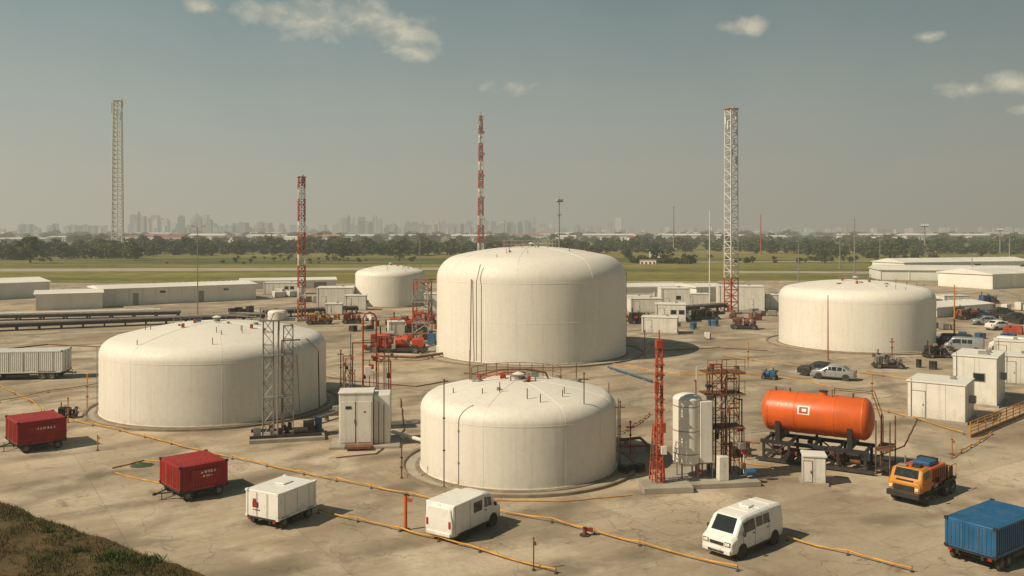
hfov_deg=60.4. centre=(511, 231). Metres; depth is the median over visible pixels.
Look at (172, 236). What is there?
distant warehouse
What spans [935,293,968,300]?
site cabin
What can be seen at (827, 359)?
utility pole
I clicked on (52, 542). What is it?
dry grass
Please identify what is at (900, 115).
sky
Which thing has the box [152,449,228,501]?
red container trailer
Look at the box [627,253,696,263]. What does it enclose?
shrub belt
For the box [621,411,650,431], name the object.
rope barrier
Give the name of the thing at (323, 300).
door
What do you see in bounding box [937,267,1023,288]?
warehouse
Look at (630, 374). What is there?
pipeline
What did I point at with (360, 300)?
site cabin
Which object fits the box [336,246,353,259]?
broadleaf tree
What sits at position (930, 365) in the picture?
oil drum
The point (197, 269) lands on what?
street lamp
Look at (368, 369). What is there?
red pipe stack
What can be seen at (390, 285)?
storage tank
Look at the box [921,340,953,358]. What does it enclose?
grey pump unit
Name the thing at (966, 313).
orange pump unit
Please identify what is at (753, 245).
tree belt
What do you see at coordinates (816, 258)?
shrub belt
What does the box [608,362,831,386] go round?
ground hose
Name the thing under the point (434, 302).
site cabin
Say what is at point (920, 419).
rope barrier
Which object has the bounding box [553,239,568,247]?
broadleaf tree
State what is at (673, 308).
site cabin
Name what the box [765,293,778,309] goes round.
site cabin
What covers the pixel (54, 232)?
distant woodland
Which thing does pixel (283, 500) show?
white box trailer
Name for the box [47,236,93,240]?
distant warehouse
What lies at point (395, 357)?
pipeline
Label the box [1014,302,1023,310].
crate
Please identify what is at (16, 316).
pipe trestle
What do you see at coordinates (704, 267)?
ground
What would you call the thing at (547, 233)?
distant warehouse
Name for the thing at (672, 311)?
window glass
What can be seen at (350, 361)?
vent pipe
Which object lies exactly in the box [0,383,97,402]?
rope barrier
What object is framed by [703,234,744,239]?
distant warehouse
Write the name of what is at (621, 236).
distant warehouse
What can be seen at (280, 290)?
crate
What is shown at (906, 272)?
warehouse
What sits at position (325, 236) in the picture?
distant warehouse
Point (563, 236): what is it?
distant warehouse
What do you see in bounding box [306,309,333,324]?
yellow pump unit
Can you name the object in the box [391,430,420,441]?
pipeline
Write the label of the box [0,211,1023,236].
city skyline
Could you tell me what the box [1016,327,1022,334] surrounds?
crate
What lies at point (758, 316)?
crate
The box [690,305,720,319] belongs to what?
grey pump unit
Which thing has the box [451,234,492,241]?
distant warehouse
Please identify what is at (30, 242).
broadleaf tree
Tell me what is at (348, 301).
door
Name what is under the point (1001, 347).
door
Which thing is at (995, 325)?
parked car
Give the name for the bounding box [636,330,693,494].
red lattice mast
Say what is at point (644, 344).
vent pipe
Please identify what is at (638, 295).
site cabin
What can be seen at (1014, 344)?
site cabin
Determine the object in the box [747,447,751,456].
crate
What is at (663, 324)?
site cabin
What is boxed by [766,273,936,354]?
storage tank
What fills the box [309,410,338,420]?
pipeline
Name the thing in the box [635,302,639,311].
door
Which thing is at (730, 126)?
lattice mast
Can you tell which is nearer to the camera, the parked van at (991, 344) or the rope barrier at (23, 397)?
the rope barrier at (23, 397)
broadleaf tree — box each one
[16,236,44,262]
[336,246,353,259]
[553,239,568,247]
[586,244,600,252]
[649,247,663,256]
[801,244,816,254]
[970,245,987,256]
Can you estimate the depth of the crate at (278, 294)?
199.46 m
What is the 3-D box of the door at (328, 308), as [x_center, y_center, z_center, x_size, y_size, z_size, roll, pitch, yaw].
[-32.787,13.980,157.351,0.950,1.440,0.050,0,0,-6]
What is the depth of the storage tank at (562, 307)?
99.88 m
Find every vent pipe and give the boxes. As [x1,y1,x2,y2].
[66,397,69,422]
[83,373,90,407]
[337,350,343,387]
[349,334,350,387]
[400,444,402,478]
[443,379,444,486]
[579,373,588,403]
[615,401,624,464]
[626,421,634,455]
[644,330,645,357]
[735,377,737,434]
[871,374,872,398]
[889,338,894,355]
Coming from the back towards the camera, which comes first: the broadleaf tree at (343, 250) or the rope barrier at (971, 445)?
the broadleaf tree at (343, 250)
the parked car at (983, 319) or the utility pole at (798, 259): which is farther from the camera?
the utility pole at (798, 259)
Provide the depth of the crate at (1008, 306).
165.25 m
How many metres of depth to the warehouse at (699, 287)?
188.84 m
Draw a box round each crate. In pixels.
[228,308,235,313]
[246,306,253,312]
[272,292,284,297]
[275,288,284,291]
[285,291,295,296]
[302,296,311,301]
[332,405,338,415]
[349,325,357,331]
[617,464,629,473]
[629,463,634,470]
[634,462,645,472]
[705,333,710,339]
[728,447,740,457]
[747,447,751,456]
[752,313,761,320]
[755,310,766,315]
[767,310,776,315]
[940,324,950,329]
[974,332,986,338]
[1001,304,1010,309]
[1002,327,1013,332]
[1007,315,1018,323]
[1012,325,1022,332]
[1013,318,1023,324]
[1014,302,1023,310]
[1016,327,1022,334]
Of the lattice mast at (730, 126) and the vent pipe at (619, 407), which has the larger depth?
the lattice mast at (730, 126)
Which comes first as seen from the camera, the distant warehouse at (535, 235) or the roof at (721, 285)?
the roof at (721, 285)
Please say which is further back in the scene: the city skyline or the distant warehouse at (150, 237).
the city skyline
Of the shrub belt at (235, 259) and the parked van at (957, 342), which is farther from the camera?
the shrub belt at (235, 259)
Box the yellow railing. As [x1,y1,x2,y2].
[970,401,1023,437]
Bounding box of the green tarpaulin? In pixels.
[129,462,153,467]
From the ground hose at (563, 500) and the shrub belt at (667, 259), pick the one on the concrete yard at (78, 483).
the ground hose at (563, 500)
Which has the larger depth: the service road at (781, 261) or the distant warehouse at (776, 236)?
the distant warehouse at (776, 236)
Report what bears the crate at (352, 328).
on the concrete yard at (78, 483)
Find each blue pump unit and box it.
[761,367,777,379]
[978,291,999,303]
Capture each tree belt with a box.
[0,234,378,255]
[0,239,144,259]
[299,234,515,255]
[553,234,1023,253]
[621,241,1023,257]
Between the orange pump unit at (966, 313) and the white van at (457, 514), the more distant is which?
the orange pump unit at (966, 313)
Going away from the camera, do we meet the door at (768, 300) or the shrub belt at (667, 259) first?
the door at (768, 300)
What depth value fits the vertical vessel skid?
52.03 m
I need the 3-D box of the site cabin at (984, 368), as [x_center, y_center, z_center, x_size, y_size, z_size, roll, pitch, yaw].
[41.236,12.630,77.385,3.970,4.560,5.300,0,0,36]
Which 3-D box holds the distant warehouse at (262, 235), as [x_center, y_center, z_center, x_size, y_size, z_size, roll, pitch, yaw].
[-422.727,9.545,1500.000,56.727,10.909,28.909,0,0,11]
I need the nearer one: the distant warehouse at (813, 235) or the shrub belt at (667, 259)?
the shrub belt at (667, 259)
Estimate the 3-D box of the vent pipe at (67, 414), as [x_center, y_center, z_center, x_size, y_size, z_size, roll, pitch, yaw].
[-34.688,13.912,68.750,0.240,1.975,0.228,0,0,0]
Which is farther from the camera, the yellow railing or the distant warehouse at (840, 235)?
the distant warehouse at (840, 235)
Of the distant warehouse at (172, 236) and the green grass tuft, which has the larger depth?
the distant warehouse at (172, 236)
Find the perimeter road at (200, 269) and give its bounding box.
[0,267,439,270]
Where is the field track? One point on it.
(794, 272)
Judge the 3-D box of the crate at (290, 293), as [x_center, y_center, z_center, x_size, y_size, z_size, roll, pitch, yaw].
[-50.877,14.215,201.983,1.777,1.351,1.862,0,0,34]
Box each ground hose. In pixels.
[14,344,100,347]
[112,459,159,468]
[116,472,159,483]
[326,376,447,386]
[336,398,403,457]
[494,494,631,501]
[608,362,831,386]
[660,347,767,350]
[736,461,847,477]
[873,419,917,457]
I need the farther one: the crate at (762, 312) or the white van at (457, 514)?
the crate at (762, 312)
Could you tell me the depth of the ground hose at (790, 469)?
55.19 m
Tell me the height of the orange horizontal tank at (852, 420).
4.931 m
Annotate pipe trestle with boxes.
[0,310,180,320]
[0,313,264,330]
[262,305,358,317]
[686,303,729,314]
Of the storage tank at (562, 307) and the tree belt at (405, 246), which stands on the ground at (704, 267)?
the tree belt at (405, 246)
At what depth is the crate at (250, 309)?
162.51 m
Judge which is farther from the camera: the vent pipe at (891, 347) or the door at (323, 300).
the door at (323, 300)
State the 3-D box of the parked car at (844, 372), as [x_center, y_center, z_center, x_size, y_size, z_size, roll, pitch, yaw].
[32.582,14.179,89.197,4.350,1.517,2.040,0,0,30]
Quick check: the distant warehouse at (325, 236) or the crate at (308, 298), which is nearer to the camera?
the crate at (308, 298)
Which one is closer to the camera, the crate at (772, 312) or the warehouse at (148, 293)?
the crate at (772, 312)
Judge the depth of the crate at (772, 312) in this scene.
156.07 m
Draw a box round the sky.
[0,0,1023,232]
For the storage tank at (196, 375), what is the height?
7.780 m
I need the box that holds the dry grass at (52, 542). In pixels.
[0,500,198,575]
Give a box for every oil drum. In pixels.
[916,359,921,367]
[929,361,934,369]
[933,361,936,369]
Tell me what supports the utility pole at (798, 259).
on the ground at (704, 267)
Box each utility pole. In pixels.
[673,206,673,255]
[709,211,711,309]
[760,214,760,253]
[796,240,800,280]
[825,310,830,360]
[852,218,856,275]
[953,285,954,332]
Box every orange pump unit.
[730,312,758,329]
[955,305,984,319]
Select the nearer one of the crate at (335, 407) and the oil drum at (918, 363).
the crate at (335, 407)
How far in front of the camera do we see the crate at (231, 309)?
160.87 m
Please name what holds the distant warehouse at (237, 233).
on the ground at (704, 267)
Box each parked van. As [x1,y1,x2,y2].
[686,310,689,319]
[936,333,972,346]
[944,336,984,351]
[988,335,1023,349]
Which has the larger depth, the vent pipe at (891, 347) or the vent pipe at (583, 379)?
the vent pipe at (891, 347)
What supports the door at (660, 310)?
in the site cabin at (673, 308)
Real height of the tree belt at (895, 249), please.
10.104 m
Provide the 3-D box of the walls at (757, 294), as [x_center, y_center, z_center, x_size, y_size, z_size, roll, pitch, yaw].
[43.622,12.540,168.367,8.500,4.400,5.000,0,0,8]
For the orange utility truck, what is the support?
on the concrete yard at (78, 483)
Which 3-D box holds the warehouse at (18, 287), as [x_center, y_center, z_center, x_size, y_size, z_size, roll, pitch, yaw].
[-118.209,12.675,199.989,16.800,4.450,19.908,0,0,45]
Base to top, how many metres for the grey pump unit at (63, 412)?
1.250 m
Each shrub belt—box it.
[31,254,415,263]
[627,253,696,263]
[692,252,920,262]
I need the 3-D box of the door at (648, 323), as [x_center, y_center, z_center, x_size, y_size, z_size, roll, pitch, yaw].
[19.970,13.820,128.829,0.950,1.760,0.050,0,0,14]
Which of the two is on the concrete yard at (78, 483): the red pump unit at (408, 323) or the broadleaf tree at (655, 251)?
the red pump unit at (408, 323)
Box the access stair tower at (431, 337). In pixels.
[411,279,436,344]
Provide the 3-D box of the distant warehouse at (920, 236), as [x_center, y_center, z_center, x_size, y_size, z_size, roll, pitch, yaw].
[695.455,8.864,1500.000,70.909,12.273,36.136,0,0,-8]
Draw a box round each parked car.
[796,361,831,375]
[810,364,856,380]
[970,315,1000,324]
[973,309,990,315]
[984,320,1011,330]
[986,307,1013,314]
[999,312,1023,320]
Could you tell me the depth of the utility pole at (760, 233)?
589.09 m
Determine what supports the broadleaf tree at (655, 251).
on the ground at (704, 267)
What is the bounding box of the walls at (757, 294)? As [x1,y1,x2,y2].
[716,285,764,309]
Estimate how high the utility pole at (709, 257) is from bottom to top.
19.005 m
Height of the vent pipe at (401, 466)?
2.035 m
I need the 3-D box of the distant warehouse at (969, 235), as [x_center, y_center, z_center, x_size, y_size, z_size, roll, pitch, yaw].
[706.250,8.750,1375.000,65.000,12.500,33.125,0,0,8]
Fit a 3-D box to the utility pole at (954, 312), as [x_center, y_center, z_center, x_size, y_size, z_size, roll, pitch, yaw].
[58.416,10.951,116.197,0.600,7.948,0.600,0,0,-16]
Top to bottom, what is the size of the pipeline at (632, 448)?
0.467 m
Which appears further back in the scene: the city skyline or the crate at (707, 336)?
the city skyline
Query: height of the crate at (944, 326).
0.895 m
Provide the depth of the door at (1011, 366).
85.66 m
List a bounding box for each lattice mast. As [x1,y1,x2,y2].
[111,98,123,242]
[295,175,307,321]
[477,115,484,250]
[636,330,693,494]
[720,107,741,314]
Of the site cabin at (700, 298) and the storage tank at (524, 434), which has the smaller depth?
the storage tank at (524, 434)
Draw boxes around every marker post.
[401,493,412,530]
[532,537,535,570]
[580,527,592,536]
[950,439,954,454]
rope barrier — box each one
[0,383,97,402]
[0,385,43,410]
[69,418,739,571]
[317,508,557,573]
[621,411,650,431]
[723,355,907,378]
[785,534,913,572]
[873,406,964,434]
[951,431,992,458]
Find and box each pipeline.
[7,308,159,312]
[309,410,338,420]
[378,352,442,359]
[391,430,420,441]
[607,366,652,381]
[616,436,654,452]
[616,445,646,452]
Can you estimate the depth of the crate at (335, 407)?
71.37 m
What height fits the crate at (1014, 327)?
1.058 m
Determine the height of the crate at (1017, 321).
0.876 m
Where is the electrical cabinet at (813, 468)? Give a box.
[799,450,828,486]
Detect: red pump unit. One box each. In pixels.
[342,308,361,323]
[365,326,427,353]
[386,312,430,331]
[413,311,436,323]
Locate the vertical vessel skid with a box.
[651,359,760,488]
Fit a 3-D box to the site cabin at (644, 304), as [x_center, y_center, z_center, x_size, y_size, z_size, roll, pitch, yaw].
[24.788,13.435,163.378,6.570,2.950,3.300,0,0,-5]
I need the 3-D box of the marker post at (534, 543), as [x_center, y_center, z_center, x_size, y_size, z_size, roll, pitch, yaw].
[0.972,14.175,38.732,0.198,1.450,0.156,0,0,0]
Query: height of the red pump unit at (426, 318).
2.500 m
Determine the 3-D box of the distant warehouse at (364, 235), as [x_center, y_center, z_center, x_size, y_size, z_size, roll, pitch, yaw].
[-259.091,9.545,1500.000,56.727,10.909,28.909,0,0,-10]
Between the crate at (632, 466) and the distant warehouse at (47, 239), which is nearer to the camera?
the crate at (632, 466)
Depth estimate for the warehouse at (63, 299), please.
169.52 m
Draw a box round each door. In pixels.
[269,285,272,293]
[314,282,326,287]
[321,297,325,306]
[326,306,330,313]
[346,299,350,305]
[389,325,394,330]
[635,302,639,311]
[645,320,651,332]
[658,308,663,314]
[725,299,752,309]
[766,298,770,308]
[912,391,924,417]
[997,345,1005,350]
[1005,362,1015,382]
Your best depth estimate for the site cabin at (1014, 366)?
85.61 m
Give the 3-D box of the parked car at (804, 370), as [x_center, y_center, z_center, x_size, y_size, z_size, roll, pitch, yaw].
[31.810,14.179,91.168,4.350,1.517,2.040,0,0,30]
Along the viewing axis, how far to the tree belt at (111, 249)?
495.31 m
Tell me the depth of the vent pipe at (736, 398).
64.67 m
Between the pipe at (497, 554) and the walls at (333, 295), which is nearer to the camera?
the pipe at (497, 554)
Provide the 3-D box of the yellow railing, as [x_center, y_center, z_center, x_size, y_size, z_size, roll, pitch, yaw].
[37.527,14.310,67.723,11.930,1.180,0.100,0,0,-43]
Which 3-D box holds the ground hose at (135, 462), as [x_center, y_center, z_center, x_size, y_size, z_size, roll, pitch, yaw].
[-22.350,14.850,56.694,6.200,0.092,2.103,0,0,-16]
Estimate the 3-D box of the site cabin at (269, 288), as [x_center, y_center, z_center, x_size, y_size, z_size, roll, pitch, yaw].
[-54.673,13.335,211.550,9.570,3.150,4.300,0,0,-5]
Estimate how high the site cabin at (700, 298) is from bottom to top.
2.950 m
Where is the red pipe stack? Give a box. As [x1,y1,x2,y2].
[341,311,393,389]
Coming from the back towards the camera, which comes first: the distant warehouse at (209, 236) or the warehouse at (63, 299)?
the distant warehouse at (209, 236)
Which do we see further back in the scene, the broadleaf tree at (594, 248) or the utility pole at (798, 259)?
the broadleaf tree at (594, 248)
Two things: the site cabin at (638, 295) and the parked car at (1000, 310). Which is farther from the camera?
the site cabin at (638, 295)
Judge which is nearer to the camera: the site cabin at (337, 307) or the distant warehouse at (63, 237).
the site cabin at (337, 307)
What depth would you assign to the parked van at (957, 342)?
108.58 m
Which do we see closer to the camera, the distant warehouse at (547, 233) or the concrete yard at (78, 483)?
the concrete yard at (78, 483)
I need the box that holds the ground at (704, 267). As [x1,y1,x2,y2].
[0,233,1023,575]
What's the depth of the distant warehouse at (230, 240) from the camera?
1170.48 m
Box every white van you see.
[425,488,499,540]
[702,497,782,559]
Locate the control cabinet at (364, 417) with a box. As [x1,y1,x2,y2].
[329,387,400,449]
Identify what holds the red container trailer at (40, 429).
on the concrete yard at (78, 483)
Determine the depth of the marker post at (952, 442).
58.89 m
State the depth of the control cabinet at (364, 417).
60.71 m
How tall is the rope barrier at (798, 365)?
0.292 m
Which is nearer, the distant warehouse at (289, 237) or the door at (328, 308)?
the door at (328, 308)
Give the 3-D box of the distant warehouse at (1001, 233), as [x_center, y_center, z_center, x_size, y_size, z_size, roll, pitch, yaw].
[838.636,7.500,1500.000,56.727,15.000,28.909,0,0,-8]
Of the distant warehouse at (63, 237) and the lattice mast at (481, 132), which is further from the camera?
the distant warehouse at (63, 237)
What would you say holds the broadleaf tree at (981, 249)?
on the ground at (704, 267)
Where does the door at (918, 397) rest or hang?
in the site cabin at (942, 398)
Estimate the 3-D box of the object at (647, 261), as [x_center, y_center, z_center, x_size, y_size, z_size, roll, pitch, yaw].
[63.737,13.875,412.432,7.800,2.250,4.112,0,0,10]
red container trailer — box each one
[0,409,66,452]
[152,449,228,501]
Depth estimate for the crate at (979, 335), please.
122.39 m
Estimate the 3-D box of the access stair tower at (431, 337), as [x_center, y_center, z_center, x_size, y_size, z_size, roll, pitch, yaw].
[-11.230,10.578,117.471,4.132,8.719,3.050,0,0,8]
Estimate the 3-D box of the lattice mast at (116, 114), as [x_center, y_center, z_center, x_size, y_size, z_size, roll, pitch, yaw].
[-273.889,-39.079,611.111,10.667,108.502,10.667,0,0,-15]
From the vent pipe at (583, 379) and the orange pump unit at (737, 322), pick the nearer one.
the vent pipe at (583, 379)
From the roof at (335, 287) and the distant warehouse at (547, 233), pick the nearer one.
the roof at (335, 287)
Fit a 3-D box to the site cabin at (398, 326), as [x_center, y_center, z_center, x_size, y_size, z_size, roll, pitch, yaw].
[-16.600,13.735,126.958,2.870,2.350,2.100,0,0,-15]
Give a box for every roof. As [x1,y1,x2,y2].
[317,286,354,287]
[716,284,764,286]
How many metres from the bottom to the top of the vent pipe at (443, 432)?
6.342 m
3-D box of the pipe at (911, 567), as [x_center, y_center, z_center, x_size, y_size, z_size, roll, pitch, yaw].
[15.428,14.759,40.556,5.980,0.282,0.228,0,0,43]
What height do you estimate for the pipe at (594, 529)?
0.302 m
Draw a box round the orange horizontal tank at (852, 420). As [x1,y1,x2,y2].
[745,386,895,477]
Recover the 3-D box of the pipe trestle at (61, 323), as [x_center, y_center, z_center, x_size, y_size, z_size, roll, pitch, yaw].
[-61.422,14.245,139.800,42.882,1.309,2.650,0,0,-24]
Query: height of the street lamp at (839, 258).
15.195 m
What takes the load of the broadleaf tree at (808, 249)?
on the ground at (704, 267)
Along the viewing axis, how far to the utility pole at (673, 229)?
549.70 m
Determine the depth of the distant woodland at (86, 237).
1129.07 m
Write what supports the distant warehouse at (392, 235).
on the ground at (704, 267)
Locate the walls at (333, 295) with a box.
[316,287,354,306]
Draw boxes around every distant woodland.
[0,229,983,238]
[0,231,1023,244]
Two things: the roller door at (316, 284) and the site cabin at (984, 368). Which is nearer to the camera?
the site cabin at (984, 368)
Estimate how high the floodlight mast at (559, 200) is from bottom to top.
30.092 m
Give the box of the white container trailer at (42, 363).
[0,347,76,379]
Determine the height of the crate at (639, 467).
0.465 m
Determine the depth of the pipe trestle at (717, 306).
158.13 m
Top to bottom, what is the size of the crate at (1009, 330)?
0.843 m
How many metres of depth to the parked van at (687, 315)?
147.16 m
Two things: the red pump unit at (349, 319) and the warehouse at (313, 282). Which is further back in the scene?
the warehouse at (313, 282)
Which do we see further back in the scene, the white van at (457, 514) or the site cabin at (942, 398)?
the site cabin at (942, 398)
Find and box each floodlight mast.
[555,199,562,246]
[921,224,928,252]
[997,228,1002,252]
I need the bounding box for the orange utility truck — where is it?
[886,455,956,505]
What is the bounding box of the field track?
[727,271,868,272]
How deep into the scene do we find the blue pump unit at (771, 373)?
88.95 m
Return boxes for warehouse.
[0,238,53,242]
[0,277,51,299]
[33,288,103,310]
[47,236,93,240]
[87,280,257,306]
[124,235,158,241]
[159,235,185,238]
[189,234,229,239]
[215,232,242,235]
[216,236,241,242]
[239,277,336,288]
[246,234,282,237]
[284,236,296,240]
[298,234,341,239]
[344,234,374,240]
[389,234,440,239]
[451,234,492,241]
[511,234,544,239]
[539,232,554,235]
[554,235,576,239]
[583,234,633,240]
[627,282,683,296]
[632,233,664,235]
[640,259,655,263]
[658,234,700,238]
[675,283,716,301]
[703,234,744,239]
[756,235,786,239]
[785,235,836,239]
[836,234,887,237]
[868,264,1020,280]
[871,257,1023,266]
[897,234,936,239]
[936,299,994,317]
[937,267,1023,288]
[940,234,988,237]
[984,232,1023,236]
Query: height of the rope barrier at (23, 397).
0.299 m
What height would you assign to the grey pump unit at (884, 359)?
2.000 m
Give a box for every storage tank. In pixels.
[82,312,338,431]
[354,263,425,307]
[400,350,636,497]
[419,240,643,367]
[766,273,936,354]
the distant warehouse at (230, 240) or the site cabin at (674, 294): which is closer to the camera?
the site cabin at (674, 294)
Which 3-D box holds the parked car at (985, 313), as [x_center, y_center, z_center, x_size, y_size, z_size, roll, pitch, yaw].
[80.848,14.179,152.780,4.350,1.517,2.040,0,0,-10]
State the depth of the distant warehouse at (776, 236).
1363.29 m
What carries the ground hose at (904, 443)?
on the concrete yard at (78, 483)
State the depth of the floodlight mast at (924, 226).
634.21 m
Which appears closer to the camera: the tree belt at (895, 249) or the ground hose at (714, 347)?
the ground hose at (714, 347)
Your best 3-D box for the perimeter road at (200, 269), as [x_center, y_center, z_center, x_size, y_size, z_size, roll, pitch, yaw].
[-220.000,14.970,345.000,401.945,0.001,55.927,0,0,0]
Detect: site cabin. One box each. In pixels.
[263,281,303,294]
[325,301,344,314]
[344,293,368,310]
[387,319,406,335]
[423,292,436,315]
[627,294,649,296]
[627,296,662,312]
[640,314,680,334]
[655,301,687,322]
[657,286,690,310]
[690,292,710,304]
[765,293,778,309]
[905,373,976,424]
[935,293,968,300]
[952,348,1006,408]
[993,337,1023,351]
[1005,351,1023,385]
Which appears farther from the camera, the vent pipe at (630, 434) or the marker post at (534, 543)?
the vent pipe at (630, 434)
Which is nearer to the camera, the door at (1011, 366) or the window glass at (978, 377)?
the window glass at (978, 377)
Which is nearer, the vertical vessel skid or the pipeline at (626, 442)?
the vertical vessel skid
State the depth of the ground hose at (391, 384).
86.26 m
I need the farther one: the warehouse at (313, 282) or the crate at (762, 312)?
the warehouse at (313, 282)
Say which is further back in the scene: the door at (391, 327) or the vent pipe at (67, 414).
the door at (391, 327)
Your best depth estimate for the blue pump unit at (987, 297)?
182.62 m
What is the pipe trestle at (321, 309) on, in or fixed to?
on the concrete yard at (78, 483)
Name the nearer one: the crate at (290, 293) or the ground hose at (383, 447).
the ground hose at (383, 447)
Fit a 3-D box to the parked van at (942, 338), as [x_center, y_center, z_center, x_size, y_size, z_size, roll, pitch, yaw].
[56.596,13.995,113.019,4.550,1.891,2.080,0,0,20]
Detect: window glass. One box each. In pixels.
[671,310,683,313]
[974,373,983,380]
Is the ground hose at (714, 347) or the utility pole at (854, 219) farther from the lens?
the utility pole at (854, 219)
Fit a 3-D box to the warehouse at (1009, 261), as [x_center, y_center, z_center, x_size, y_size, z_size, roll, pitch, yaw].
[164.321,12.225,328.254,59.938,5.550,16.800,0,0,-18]
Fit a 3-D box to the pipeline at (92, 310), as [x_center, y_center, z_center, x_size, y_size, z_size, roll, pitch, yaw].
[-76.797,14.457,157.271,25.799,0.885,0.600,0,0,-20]
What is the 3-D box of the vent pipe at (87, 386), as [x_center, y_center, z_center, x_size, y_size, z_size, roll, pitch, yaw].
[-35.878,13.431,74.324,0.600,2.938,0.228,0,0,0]
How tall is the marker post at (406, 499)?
1.800 m
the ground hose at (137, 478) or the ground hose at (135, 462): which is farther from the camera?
the ground hose at (135, 462)
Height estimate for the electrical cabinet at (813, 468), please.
1.800 m
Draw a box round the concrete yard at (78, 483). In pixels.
[0,281,1023,575]
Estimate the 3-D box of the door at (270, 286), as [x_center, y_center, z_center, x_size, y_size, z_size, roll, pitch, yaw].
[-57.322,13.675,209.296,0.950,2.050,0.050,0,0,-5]
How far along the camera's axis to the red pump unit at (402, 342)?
108.51 m
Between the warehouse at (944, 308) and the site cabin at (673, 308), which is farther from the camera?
the warehouse at (944, 308)
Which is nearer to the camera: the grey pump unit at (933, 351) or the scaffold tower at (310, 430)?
the scaffold tower at (310, 430)
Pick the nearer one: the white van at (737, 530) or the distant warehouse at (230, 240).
the white van at (737, 530)
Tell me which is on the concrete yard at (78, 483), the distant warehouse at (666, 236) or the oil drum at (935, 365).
the oil drum at (935, 365)
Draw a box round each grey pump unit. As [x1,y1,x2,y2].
[58,402,78,418]
[627,308,649,323]
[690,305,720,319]
[871,349,905,368]
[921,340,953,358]
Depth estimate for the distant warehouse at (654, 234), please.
2271.16 m
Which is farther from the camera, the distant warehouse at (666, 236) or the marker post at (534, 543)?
the distant warehouse at (666, 236)
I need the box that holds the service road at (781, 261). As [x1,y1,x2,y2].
[688,261,838,262]
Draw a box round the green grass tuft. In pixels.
[38,524,168,567]
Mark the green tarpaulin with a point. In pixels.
(142, 464)
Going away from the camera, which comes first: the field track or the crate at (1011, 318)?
the crate at (1011, 318)
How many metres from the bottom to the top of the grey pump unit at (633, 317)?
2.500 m
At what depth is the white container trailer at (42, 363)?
88.70 m
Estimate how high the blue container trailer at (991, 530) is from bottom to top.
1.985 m
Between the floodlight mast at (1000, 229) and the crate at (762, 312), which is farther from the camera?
the floodlight mast at (1000, 229)
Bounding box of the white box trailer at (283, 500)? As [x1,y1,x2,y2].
[245,474,316,527]
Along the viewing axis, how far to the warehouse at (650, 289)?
202.33 m
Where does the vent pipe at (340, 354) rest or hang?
on the concrete yard at (78, 483)
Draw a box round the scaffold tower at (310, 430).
[249,307,324,444]
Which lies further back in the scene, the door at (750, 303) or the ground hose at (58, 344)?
the door at (750, 303)
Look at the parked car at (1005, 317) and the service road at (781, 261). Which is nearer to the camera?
the parked car at (1005, 317)
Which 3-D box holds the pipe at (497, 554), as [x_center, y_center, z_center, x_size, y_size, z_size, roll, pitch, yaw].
[-4.092,14.749,42.603,14.875,0.301,0.447,0,0,34]
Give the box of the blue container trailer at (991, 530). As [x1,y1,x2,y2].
[944,498,1023,570]
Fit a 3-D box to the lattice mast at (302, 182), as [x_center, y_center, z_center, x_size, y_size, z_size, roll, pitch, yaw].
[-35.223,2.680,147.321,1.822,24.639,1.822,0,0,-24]
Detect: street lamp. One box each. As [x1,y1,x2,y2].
[194,226,200,314]
[838,249,841,267]

